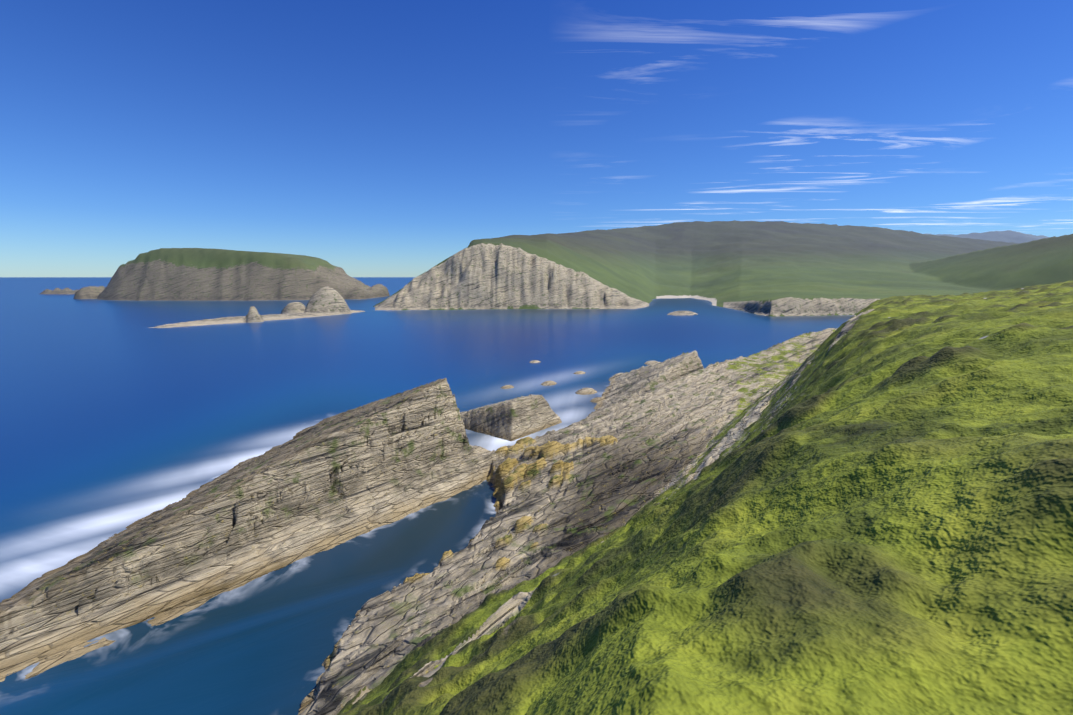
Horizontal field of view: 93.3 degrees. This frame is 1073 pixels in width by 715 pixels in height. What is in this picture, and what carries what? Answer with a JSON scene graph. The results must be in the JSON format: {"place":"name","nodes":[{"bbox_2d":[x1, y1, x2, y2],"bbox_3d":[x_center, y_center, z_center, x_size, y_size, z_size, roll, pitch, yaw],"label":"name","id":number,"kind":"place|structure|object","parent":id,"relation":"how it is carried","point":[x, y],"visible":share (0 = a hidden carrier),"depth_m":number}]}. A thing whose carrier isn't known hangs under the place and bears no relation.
{"place":"outdoors","nodes":[
{"label":"outdoors","id":0,"kind":"place"},
{"bbox_2d":[0,277,854,714],"bbox_3d":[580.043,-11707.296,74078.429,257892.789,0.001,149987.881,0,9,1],"label":"sea","id":1,"kind":"structure","parent":0,"point":[116,417],"depth_m":95.21},
{"bbox_2d":[0,220,1072,714],"bbox_3d":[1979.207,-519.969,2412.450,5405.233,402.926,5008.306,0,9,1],"label":"terrain","id":2,"kind":"structure","parent":0,"point":[866,508],"depth_m":10.51},
{"bbox_2d":[0,378,496,678],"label":"rock slab","id":3,"kind":"object","parent":2,"relation":"on","point":[331,482],"visible":0.92,"depth_m":47.07},
{"bbox_2d":[0,0,1072,276],"label":"sky","id":4,"kind":"structure","parent":0,"point":[365,138]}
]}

